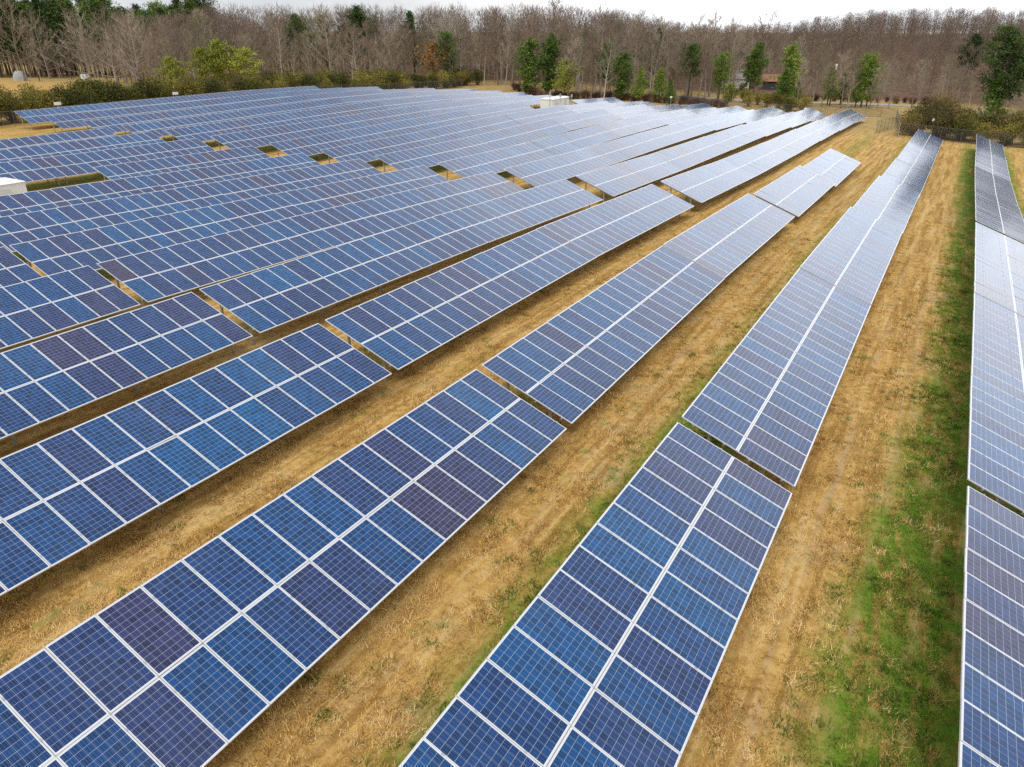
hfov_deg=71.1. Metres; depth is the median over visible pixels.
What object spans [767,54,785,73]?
bare tree
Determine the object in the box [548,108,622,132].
solar table
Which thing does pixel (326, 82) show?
olive shrub
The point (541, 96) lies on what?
solar table
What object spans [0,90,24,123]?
olive shrub
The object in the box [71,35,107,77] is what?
bare tree
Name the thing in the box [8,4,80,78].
bare tree
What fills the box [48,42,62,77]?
bare tree
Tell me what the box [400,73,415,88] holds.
olive shrub
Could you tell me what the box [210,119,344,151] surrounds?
solar table
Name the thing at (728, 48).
bare tree
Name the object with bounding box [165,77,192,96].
olive shrub
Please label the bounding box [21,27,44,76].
bare tree
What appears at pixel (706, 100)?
brush clump
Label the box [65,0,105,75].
pine tree
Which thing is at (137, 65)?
bare tree
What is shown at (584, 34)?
bare tree
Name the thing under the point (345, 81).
olive shrub
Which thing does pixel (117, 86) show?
olive shrub
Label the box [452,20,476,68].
bare tree
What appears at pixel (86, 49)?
bare tree
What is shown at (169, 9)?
pine tree
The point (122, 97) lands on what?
olive shrub
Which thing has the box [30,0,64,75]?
pine tree
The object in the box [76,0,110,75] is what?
pine tree
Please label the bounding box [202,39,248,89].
tree
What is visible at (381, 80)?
olive shrub
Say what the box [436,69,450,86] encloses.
olive shrub
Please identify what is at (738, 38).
bare tree
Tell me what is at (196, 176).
solar table
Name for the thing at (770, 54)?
bare tree
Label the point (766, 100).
olive shrub
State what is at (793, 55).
pine tree
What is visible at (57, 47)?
pine tree
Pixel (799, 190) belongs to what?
solar table
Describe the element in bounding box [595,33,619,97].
slim tree
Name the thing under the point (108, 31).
bare tree
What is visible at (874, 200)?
solar table
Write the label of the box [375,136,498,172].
solar table
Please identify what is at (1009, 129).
russet shrub
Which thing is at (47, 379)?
solar table
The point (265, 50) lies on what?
bare tree
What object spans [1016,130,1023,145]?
russet shrub
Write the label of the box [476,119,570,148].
solar table
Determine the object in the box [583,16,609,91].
bare tree
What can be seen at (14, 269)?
solar table
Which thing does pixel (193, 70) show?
bare tree
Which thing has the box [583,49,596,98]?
slim tree
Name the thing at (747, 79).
pine tree
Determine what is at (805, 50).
bare tree
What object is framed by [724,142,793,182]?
solar table
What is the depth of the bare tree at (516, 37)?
192.45 m
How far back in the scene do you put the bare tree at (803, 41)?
238.93 m
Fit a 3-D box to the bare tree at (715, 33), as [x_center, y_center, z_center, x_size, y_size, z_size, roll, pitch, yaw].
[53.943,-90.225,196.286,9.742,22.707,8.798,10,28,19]
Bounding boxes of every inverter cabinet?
[0,177,26,195]
[540,96,568,107]
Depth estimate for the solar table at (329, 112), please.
105.60 m
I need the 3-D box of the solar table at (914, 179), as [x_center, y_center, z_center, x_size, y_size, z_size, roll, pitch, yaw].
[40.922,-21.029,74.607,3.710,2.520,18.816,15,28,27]
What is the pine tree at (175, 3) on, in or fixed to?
on the ground at (948, 192)
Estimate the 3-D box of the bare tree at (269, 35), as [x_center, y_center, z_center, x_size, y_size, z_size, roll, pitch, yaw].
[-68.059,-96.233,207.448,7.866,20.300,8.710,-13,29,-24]
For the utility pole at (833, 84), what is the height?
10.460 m
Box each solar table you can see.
[0,128,116,149]
[0,132,165,160]
[0,154,9,162]
[0,158,66,185]
[0,175,166,216]
[0,183,232,251]
[0,246,42,286]
[0,265,140,349]
[0,292,252,444]
[0,323,391,595]
[0,369,566,766]
[9,193,305,274]
[14,100,146,129]
[42,138,215,183]
[45,104,178,132]
[83,107,215,134]
[93,146,269,180]
[96,203,393,306]
[122,110,253,139]
[140,91,242,106]
[146,153,321,188]
[165,113,298,145]
[170,93,273,109]
[199,214,487,345]
[206,95,307,114]
[207,159,382,200]
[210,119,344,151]
[236,86,318,95]
[244,98,345,116]
[266,87,346,97]
[269,124,396,158]
[275,165,449,212]
[284,101,387,122]
[300,89,381,100]
[320,130,445,164]
[325,226,596,381]
[327,106,429,129]
[336,91,416,103]
[343,86,382,90]
[353,171,523,227]
[374,94,453,108]
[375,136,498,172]
[376,88,437,92]
[379,111,475,134]
[398,422,791,766]
[409,90,469,96]
[414,99,491,114]
[426,115,520,140]
[438,89,477,90]
[438,142,555,178]
[441,179,602,253]
[445,92,506,100]
[460,102,533,119]
[468,91,502,92]
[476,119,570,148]
[481,95,540,107]
[481,245,723,423]
[501,92,527,96]
[503,105,575,124]
[504,147,618,188]
[531,125,620,154]
[535,95,551,107]
[544,184,693,267]
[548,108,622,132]
[563,101,616,112]
[572,97,622,103]
[576,154,682,201]
[590,130,673,165]
[598,114,667,139]
[605,104,658,118]
[611,101,651,106]
[649,104,688,111]
[649,109,702,126]
[650,119,715,147]
[652,136,730,175]
[660,159,755,211]
[663,193,794,278]
[681,268,870,486]
[683,103,711,109]
[689,107,725,116]
[696,113,745,134]
[705,124,765,155]
[717,106,746,112]
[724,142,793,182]
[729,109,768,125]
[744,117,791,140]
[753,165,835,216]
[756,107,786,116]
[766,129,820,161]
[773,112,811,131]
[795,108,827,122]
[798,120,839,145]
[800,207,902,303]
[803,149,860,186]
[820,113,854,134]
[837,109,866,126]
[853,175,919,233]
[882,158,928,198]
[897,142,936,173]
[909,129,942,153]
[958,486,1023,766]
[967,292,1023,514]
[974,222,1023,316]
[975,147,1010,181]
[975,166,1018,206]
[975,188,1023,243]
[976,134,1005,158]
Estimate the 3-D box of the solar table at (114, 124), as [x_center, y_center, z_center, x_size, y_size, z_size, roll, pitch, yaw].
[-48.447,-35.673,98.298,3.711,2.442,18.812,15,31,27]
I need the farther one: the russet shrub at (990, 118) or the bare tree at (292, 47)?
the bare tree at (292, 47)
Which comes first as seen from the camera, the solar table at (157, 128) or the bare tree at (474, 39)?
the solar table at (157, 128)
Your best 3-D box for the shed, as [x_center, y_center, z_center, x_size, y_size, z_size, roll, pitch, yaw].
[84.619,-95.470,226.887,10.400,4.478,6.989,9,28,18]
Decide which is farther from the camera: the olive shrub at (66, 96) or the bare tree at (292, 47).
the bare tree at (292, 47)
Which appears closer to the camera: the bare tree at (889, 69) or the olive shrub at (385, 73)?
the olive shrub at (385, 73)
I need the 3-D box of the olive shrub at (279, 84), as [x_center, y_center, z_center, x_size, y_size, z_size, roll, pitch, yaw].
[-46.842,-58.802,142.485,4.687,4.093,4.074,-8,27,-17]
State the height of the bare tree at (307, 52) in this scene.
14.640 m
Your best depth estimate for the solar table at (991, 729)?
14.53 m
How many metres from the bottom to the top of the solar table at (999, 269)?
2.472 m
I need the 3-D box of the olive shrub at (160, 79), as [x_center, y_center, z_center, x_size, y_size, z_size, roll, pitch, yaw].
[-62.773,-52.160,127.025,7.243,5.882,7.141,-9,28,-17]
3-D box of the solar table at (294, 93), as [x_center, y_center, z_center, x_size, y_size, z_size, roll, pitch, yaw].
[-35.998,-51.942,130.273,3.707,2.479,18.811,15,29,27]
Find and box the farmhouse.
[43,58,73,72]
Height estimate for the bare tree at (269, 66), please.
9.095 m
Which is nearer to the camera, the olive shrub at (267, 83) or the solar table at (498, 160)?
the solar table at (498, 160)
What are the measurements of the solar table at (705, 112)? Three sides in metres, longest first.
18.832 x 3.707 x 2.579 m
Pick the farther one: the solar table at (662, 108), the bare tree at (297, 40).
the bare tree at (297, 40)
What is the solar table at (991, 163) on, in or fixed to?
on the ground at (948, 192)
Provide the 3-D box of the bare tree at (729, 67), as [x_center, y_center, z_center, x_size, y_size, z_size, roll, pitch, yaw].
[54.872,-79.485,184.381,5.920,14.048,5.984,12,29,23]
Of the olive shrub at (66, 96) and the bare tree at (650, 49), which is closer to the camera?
the olive shrub at (66, 96)
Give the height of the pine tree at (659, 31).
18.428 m
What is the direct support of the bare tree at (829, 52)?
on the ground at (948, 192)
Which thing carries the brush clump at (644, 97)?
on the ground at (948, 192)
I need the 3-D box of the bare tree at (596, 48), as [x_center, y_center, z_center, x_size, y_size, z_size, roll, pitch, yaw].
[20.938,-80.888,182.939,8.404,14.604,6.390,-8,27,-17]
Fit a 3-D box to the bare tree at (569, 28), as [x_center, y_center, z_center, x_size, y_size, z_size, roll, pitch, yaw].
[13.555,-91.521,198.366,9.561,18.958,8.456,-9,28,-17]
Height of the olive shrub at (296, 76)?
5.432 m
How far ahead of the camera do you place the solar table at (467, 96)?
135.27 m
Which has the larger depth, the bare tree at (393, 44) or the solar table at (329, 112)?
the bare tree at (393, 44)
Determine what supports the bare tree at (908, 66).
on the ground at (948, 192)
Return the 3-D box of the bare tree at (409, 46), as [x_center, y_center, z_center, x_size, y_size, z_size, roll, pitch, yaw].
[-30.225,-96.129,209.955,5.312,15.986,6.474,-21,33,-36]
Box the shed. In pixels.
[762,74,796,89]
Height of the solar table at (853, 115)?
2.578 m
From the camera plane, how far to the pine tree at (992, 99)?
133.65 m
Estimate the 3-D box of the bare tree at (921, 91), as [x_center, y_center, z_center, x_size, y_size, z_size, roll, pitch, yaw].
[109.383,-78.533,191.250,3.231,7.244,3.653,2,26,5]
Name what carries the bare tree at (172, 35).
on the ground at (948, 192)
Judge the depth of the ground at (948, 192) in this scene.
22.75 m
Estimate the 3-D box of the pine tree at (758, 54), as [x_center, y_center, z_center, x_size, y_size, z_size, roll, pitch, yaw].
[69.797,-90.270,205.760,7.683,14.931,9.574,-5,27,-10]
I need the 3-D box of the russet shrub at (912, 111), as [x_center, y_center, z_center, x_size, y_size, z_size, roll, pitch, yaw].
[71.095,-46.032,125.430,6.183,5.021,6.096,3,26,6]
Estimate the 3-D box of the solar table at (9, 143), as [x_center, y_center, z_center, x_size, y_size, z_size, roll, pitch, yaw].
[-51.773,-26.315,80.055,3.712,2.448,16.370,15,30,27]
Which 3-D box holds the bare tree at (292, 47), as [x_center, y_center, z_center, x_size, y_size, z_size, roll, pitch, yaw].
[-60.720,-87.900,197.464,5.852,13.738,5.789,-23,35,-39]
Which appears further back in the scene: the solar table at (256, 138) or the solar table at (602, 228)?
the solar table at (256, 138)
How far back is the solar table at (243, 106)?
111.88 m
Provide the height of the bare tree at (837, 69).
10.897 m
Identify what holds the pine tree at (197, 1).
on the ground at (948, 192)
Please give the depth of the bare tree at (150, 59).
201.37 m
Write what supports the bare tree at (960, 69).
on the ground at (948, 192)
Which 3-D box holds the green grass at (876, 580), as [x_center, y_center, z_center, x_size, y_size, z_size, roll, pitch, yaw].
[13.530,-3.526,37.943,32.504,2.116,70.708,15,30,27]
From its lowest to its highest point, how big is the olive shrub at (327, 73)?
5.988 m
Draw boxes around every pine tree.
[0,0,35,71]
[0,4,10,76]
[1,43,11,74]
[3,0,32,76]
[11,0,57,76]
[16,0,55,75]
[17,0,67,77]
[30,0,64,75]
[40,0,78,75]
[47,0,77,74]
[47,12,68,74]
[63,1,84,73]
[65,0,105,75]
[71,0,121,77]
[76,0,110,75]
[87,0,123,74]
[109,5,128,73]
[114,8,140,25]
[115,7,134,73]
[128,3,152,55]
[129,7,155,58]
[129,10,156,71]
[140,0,172,40]
[151,5,176,36]
[160,4,175,19]
[168,0,193,44]
[168,0,212,35]
[174,0,219,63]
[282,13,314,72]
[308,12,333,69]
[333,4,378,74]
[394,10,426,72]
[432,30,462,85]
[513,36,544,94]
[533,32,562,90]
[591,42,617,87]
[607,50,637,100]
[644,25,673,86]
[678,42,708,95]
[709,51,736,98]
[737,49,767,92]
[738,41,771,93]
[769,41,807,96]
[850,51,888,106]
[858,61,886,106]
[954,31,991,89]
[973,75,1014,116]
[975,27,1023,113]
[980,22,1021,64]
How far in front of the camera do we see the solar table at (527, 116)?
111.58 m
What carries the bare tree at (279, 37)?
on the ground at (948, 192)
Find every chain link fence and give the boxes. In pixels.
[0,79,461,127]
[676,95,899,133]
[901,123,1023,147]
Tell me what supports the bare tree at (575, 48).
on the ground at (948, 192)
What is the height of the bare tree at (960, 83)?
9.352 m
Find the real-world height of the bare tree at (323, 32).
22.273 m
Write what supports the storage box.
on the ground at (948, 192)
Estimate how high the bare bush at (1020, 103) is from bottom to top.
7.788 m
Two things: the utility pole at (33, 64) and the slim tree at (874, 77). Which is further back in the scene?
the utility pole at (33, 64)
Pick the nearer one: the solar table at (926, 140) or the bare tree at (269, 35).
the solar table at (926, 140)
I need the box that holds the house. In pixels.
[718,70,748,87]
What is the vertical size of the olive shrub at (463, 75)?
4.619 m
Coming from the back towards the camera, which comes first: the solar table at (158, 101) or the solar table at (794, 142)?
the solar table at (158, 101)
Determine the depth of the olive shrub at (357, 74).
165.93 m
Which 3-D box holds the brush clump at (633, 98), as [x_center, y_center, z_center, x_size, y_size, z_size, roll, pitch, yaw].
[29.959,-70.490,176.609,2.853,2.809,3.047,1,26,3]
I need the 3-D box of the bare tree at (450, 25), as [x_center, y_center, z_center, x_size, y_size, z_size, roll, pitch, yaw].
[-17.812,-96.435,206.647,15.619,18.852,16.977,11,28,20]
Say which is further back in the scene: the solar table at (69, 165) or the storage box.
the storage box
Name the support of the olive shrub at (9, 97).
on the ground at (948, 192)
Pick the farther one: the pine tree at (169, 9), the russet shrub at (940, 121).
the pine tree at (169, 9)
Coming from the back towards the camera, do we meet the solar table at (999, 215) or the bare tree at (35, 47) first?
the bare tree at (35, 47)
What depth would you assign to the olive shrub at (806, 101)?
169.68 m
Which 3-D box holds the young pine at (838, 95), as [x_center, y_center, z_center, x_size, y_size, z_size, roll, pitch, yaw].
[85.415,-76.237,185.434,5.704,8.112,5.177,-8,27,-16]
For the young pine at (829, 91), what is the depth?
184.61 m
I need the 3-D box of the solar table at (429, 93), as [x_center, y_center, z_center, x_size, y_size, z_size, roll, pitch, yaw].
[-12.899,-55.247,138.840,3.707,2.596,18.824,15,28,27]
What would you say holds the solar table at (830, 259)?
on the ground at (948, 192)
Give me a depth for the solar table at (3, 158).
69.92 m
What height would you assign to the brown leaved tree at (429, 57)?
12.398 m
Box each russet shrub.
[895,107,925,135]
[897,100,944,130]
[899,106,927,133]
[915,91,965,136]
[920,104,956,138]
[922,87,980,136]
[943,111,982,141]
[952,109,983,140]
[959,102,989,139]
[968,108,1003,139]
[971,119,1000,140]
[973,110,1007,137]
[990,120,1023,145]
[992,104,1023,144]
[996,105,1023,143]
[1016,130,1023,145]
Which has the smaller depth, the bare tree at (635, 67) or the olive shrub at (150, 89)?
the olive shrub at (150, 89)
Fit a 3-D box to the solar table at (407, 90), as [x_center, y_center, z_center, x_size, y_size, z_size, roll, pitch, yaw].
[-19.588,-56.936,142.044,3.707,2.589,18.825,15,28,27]
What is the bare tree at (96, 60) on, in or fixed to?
on the ground at (948, 192)
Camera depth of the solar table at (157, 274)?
40.78 m
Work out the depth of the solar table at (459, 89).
157.57 m
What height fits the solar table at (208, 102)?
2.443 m
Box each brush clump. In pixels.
[530,85,538,94]
[536,87,546,95]
[581,88,592,98]
[629,94,635,101]
[641,92,650,101]
[654,92,664,102]
[690,93,698,104]
[699,97,713,104]
[811,92,819,100]
[893,95,901,103]
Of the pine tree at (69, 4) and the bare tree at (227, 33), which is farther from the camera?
the pine tree at (69, 4)
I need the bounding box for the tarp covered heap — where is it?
[13,71,28,80]
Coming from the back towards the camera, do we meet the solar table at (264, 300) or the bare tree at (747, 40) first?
the bare tree at (747, 40)
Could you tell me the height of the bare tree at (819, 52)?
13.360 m
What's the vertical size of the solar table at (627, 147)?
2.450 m
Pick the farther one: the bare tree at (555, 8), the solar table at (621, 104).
the bare tree at (555, 8)
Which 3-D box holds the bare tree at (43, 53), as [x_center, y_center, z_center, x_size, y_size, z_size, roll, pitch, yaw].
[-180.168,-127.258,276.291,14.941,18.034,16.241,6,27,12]
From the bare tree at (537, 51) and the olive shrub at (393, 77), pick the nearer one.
the olive shrub at (393, 77)
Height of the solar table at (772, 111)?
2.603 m
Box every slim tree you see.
[549,34,583,96]
[576,63,593,98]
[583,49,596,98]
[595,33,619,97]
[795,59,810,107]
[804,53,820,105]
[805,54,824,106]
[817,62,838,106]
[833,49,859,108]
[839,47,864,107]
[863,67,883,108]
[876,61,891,107]
[887,57,904,107]
[906,57,929,106]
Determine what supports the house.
on the ground at (948, 192)
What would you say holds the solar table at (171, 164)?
on the ground at (948, 192)
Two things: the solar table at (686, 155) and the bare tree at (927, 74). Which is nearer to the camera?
the solar table at (686, 155)
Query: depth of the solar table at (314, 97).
126.30 m
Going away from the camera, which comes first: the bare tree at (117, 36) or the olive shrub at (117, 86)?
the olive shrub at (117, 86)
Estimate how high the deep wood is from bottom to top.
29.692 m
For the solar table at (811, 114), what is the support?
on the ground at (948, 192)
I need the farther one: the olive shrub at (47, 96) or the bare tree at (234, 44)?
the bare tree at (234, 44)
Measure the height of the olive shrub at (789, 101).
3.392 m
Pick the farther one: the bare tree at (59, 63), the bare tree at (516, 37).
the bare tree at (59, 63)
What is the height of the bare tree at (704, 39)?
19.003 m
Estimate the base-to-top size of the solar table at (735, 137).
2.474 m
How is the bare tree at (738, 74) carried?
on the ground at (948, 192)
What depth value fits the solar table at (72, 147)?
76.25 m
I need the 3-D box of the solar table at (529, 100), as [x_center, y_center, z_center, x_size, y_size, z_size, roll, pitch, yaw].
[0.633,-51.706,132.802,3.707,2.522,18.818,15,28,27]
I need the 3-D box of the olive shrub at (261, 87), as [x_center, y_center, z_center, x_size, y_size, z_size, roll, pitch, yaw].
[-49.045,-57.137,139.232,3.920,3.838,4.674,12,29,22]
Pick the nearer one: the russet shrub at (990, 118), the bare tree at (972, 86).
the russet shrub at (990, 118)
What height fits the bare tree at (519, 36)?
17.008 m
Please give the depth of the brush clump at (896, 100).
190.02 m
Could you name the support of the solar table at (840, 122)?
on the ground at (948, 192)
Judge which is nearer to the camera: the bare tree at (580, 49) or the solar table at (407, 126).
the solar table at (407, 126)
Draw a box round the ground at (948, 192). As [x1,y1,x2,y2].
[0,32,1023,766]
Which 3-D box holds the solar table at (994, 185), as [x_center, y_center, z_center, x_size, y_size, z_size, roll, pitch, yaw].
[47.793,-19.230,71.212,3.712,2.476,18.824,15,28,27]
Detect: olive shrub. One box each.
[0,84,24,119]
[0,85,16,124]
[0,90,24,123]
[10,88,48,114]
[13,82,43,103]
[21,86,64,107]
[43,85,80,106]
[57,77,102,102]
[67,74,110,101]
[69,76,121,102]
[75,87,102,104]
[105,79,126,94]
[105,81,130,102]
[120,83,146,103]
[127,74,171,105]
[141,71,170,93]
[148,80,179,97]
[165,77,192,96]
[169,73,206,95]
[174,75,207,94]
[199,74,211,84]
[201,75,232,91]
[201,78,226,92]
[227,75,255,91]
[237,76,262,89]
[243,75,259,81]
[253,79,267,89]
[257,68,288,81]
[257,73,272,85]
[262,79,276,88]
[269,74,288,87]
[269,77,287,87]
[274,70,298,83]
[284,76,301,86]
[291,70,308,80]
[297,74,317,86]
[300,72,320,87]
[311,71,328,88]
[314,67,340,80]
[319,73,342,87]
[320,78,338,88]
[330,71,355,87]
[348,68,368,82]
[348,77,365,87]
[357,75,370,86]
[363,75,377,86]
[369,66,382,74]
[370,71,385,87]
[375,67,395,84]
[379,74,392,89]
[386,71,399,88]
[387,70,408,88]
[388,67,408,87]
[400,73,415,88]
[409,73,426,87]
[419,74,428,87]
[425,72,438,87]
[425,72,442,88]
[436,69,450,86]
[439,70,455,87]
[450,67,464,74]
[451,74,462,86]
[456,69,468,85]
[461,71,475,85]
[470,69,486,84]
[739,88,752,102]
[742,94,755,105]
[753,91,766,104]
[759,91,773,106]
[769,90,788,108]
[782,94,797,110]
[782,97,796,111]
[792,93,814,109]
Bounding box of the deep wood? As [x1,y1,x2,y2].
[0,0,1023,95]
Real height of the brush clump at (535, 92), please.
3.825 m
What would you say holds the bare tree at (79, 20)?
on the ground at (948, 192)
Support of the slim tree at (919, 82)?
on the ground at (948, 192)
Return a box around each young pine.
[154,55,190,81]
[182,45,230,81]
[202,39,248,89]
[226,46,264,77]
[551,58,583,95]
[630,67,648,100]
[647,67,668,102]
[664,79,676,104]
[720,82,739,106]
[776,68,794,97]
[790,82,804,100]
[819,67,840,104]
[833,73,850,104]
[849,72,869,107]
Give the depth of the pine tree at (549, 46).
177.10 m
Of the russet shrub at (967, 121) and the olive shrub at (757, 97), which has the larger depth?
the olive shrub at (757, 97)
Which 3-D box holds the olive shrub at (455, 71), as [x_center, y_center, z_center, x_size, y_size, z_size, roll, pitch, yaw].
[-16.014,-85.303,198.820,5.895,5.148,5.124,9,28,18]
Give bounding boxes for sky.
[15,0,1023,32]
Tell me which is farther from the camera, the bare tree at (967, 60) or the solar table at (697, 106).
the bare tree at (967, 60)
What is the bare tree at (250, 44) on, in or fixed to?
on the ground at (948, 192)
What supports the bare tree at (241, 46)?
on the ground at (948, 192)
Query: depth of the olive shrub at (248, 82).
136.60 m
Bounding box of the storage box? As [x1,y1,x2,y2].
[80,74,88,80]
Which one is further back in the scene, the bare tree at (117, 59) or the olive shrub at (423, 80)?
the bare tree at (117, 59)
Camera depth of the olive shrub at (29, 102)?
105.23 m
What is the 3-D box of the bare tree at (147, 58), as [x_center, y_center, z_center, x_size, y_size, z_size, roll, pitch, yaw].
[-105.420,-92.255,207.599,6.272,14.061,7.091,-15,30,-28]
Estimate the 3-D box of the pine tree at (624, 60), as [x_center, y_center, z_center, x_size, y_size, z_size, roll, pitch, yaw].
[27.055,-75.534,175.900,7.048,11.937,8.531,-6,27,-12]
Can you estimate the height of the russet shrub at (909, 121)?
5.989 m
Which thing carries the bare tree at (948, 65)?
on the ground at (948, 192)
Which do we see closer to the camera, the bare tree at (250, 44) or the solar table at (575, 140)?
the solar table at (575, 140)
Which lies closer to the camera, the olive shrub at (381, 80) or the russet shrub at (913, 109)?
the russet shrub at (913, 109)
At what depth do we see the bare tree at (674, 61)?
189.82 m
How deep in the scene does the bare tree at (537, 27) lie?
199.20 m
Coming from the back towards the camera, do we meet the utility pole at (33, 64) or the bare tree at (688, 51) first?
the utility pole at (33, 64)
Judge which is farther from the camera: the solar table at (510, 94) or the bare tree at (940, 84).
the bare tree at (940, 84)
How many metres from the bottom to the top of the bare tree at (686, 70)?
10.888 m
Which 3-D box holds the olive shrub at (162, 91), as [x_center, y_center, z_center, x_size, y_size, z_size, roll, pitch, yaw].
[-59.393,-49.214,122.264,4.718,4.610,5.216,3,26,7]
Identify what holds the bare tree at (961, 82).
on the ground at (948, 192)
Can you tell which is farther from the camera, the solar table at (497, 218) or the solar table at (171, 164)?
the solar table at (171, 164)
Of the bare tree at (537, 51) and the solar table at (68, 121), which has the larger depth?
the bare tree at (537, 51)
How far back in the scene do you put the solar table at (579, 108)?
126.75 m
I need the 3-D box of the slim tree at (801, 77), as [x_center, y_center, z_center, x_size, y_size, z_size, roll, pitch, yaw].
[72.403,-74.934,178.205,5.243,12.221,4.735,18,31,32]
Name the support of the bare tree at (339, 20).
on the ground at (948, 192)
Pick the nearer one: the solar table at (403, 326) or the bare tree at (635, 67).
the solar table at (403, 326)
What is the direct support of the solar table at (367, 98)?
on the ground at (948, 192)
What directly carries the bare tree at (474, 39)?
on the ground at (948, 192)
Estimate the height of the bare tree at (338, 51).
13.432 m
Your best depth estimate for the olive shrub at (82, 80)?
114.84 m
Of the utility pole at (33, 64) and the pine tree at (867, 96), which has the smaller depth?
the pine tree at (867, 96)
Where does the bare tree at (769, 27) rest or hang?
on the ground at (948, 192)
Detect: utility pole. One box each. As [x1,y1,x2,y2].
[26,46,39,80]
[829,64,838,105]
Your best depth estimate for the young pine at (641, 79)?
173.08 m
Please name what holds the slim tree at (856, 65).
on the ground at (948, 192)
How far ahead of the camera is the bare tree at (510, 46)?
191.63 m
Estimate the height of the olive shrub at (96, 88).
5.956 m
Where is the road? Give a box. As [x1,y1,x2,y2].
[591,90,1015,113]
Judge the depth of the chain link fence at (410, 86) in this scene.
149.39 m
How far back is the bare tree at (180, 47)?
206.54 m
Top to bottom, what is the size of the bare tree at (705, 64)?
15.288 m
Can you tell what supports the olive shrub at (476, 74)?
on the ground at (948, 192)
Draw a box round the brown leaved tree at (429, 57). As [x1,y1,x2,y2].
[412,38,451,85]
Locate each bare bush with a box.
[973,89,987,110]
[1014,93,1023,112]
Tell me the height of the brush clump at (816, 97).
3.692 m
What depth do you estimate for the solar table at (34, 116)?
102.73 m
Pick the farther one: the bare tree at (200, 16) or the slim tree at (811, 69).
the bare tree at (200, 16)
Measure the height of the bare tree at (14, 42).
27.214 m
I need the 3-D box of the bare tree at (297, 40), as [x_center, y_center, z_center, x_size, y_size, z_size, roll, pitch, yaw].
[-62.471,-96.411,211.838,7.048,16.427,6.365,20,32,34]
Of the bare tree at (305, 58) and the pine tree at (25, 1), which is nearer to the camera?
the bare tree at (305, 58)
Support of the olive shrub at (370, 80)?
on the ground at (948, 192)
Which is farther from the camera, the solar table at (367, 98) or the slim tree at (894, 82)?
the slim tree at (894, 82)
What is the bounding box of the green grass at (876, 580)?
[0,196,972,766]
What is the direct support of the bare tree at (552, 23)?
on the ground at (948, 192)
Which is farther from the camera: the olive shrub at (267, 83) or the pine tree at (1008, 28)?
the pine tree at (1008, 28)
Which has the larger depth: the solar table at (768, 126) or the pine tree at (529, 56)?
the pine tree at (529, 56)
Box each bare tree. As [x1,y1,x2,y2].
[0,0,62,80]
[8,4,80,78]
[19,44,32,76]
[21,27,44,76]
[21,42,31,77]
[23,29,63,77]
[29,50,42,77]
[36,2,114,79]
[47,48,62,78]
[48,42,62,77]
[54,43,66,76]
[57,24,70,75]
[59,0,138,83]
[60,42,76,76]
[65,22,89,73]
[69,26,106,77]
[70,27,87,73]
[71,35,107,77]
[90,43,105,77]
[95,21,118,82]
[97,8,158,81]
[99,41,115,77]
[99,52,110,79]
[105,8,149,82]
[113,29,143,83]
[114,42,128,85]
[116,50,132,86]
[119,37,141,80]
[140,40,157,81]
[142,39,163,80]
[145,26,162,79]
[150,14,177,77]
[153,30,191,81]
[155,11,189,79]
[156,35,183,79]
[173,38,188,77]
[178,28,201,68]
[179,37,198,76]
[184,9,225,75]
[184,15,212,78]
[198,25,211,75]
[208,28,228,60]
[220,24,236,82]
[223,31,247,75]
[234,30,254,74]
[235,37,251,75]
[243,16,271,75]
[243,35,262,67]
[258,46,272,71]
[261,56,273,73]
[263,13,286,72]
[267,17,292,71]
[268,10,293,72]
[282,38,303,73]
[289,28,307,74]
[291,32,315,73]
[299,35,318,73]
[301,54,314,74]
[303,5,328,71]
[308,3,348,73]
[313,37,326,70]
[317,34,338,71]
[323,2,350,77]
[325,40,347,71]
[335,20,364,78]
[335,23,380,77]
[345,35,367,69]
[358,20,376,69]
[365,11,382,68]
[365,34,386,70]
[370,21,417,72]
[371,50,385,71]
[384,28,405,68]
[390,23,411,72]
[393,32,414,74]
[399,25,420,72]
[400,28,419,70]
[412,28,423,75]
[415,12,435,70]
[416,1,459,72]
[416,43,430,72]
[429,15,468,72]
[430,39,465,72]
[437,1,473,83]
[438,26,475,76]
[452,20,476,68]
[469,31,488,81]
[470,33,484,71]
[479,38,491,85]
[480,35,510,82]
[484,13,507,84]
[488,6,508,83]
[496,20,519,85]
[498,14,523,85]
[498,35,524,81]
[510,21,527,82]
[523,10,543,86]
[528,16,545,83]
[532,28,563,81]
[532,33,541,89]
[537,0,570,86]
[538,9,577,92]
[552,10,574,76]
[560,17,576,88]
[568,21,591,89]
[569,21,590,91]
[571,21,590,92]
[572,40,592,91]
[581,38,602,94]
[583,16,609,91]
[584,3,618,91]
[599,11,624,89]
[605,5,663,92]
[614,16,644,85]
[614,43,623,90]
[619,37,639,92]
[629,58,639,89]
[636,15,673,94]
[639,46,652,84]
[641,37,667,92]
[648,11,725,97]
[660,32,675,92]
[663,29,683,92]
[664,19,698,94]
[677,25,702,94]
[677,60,696,95]
[696,26,720,95]
[698,9,728,96]
[698,40,713,97]
[715,13,752,92]
[715,22,740,100]
[716,22,761,81]
[719,48,734,98]
[726,20,754,73]
[731,58,744,101]
[741,27,757,69]
[742,8,803,78]
[751,24,765,84]
[764,50,775,73]
[766,26,785,72]
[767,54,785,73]
[774,42,787,73]
[796,35,808,66]
[799,45,814,90]
[808,47,823,87]
[812,62,823,93]
[818,44,832,90]
[827,53,835,72]
[832,59,845,82]
[845,44,862,82]
[876,56,911,93]
[904,63,911,92]
[915,76,927,101]
[917,59,932,94]
[917,64,932,102]
[934,76,944,94]
[935,55,958,96]
[945,63,953,93]
[945,64,967,95]
[951,37,991,97]
[953,66,966,97]
[954,63,977,104]
[966,74,978,105]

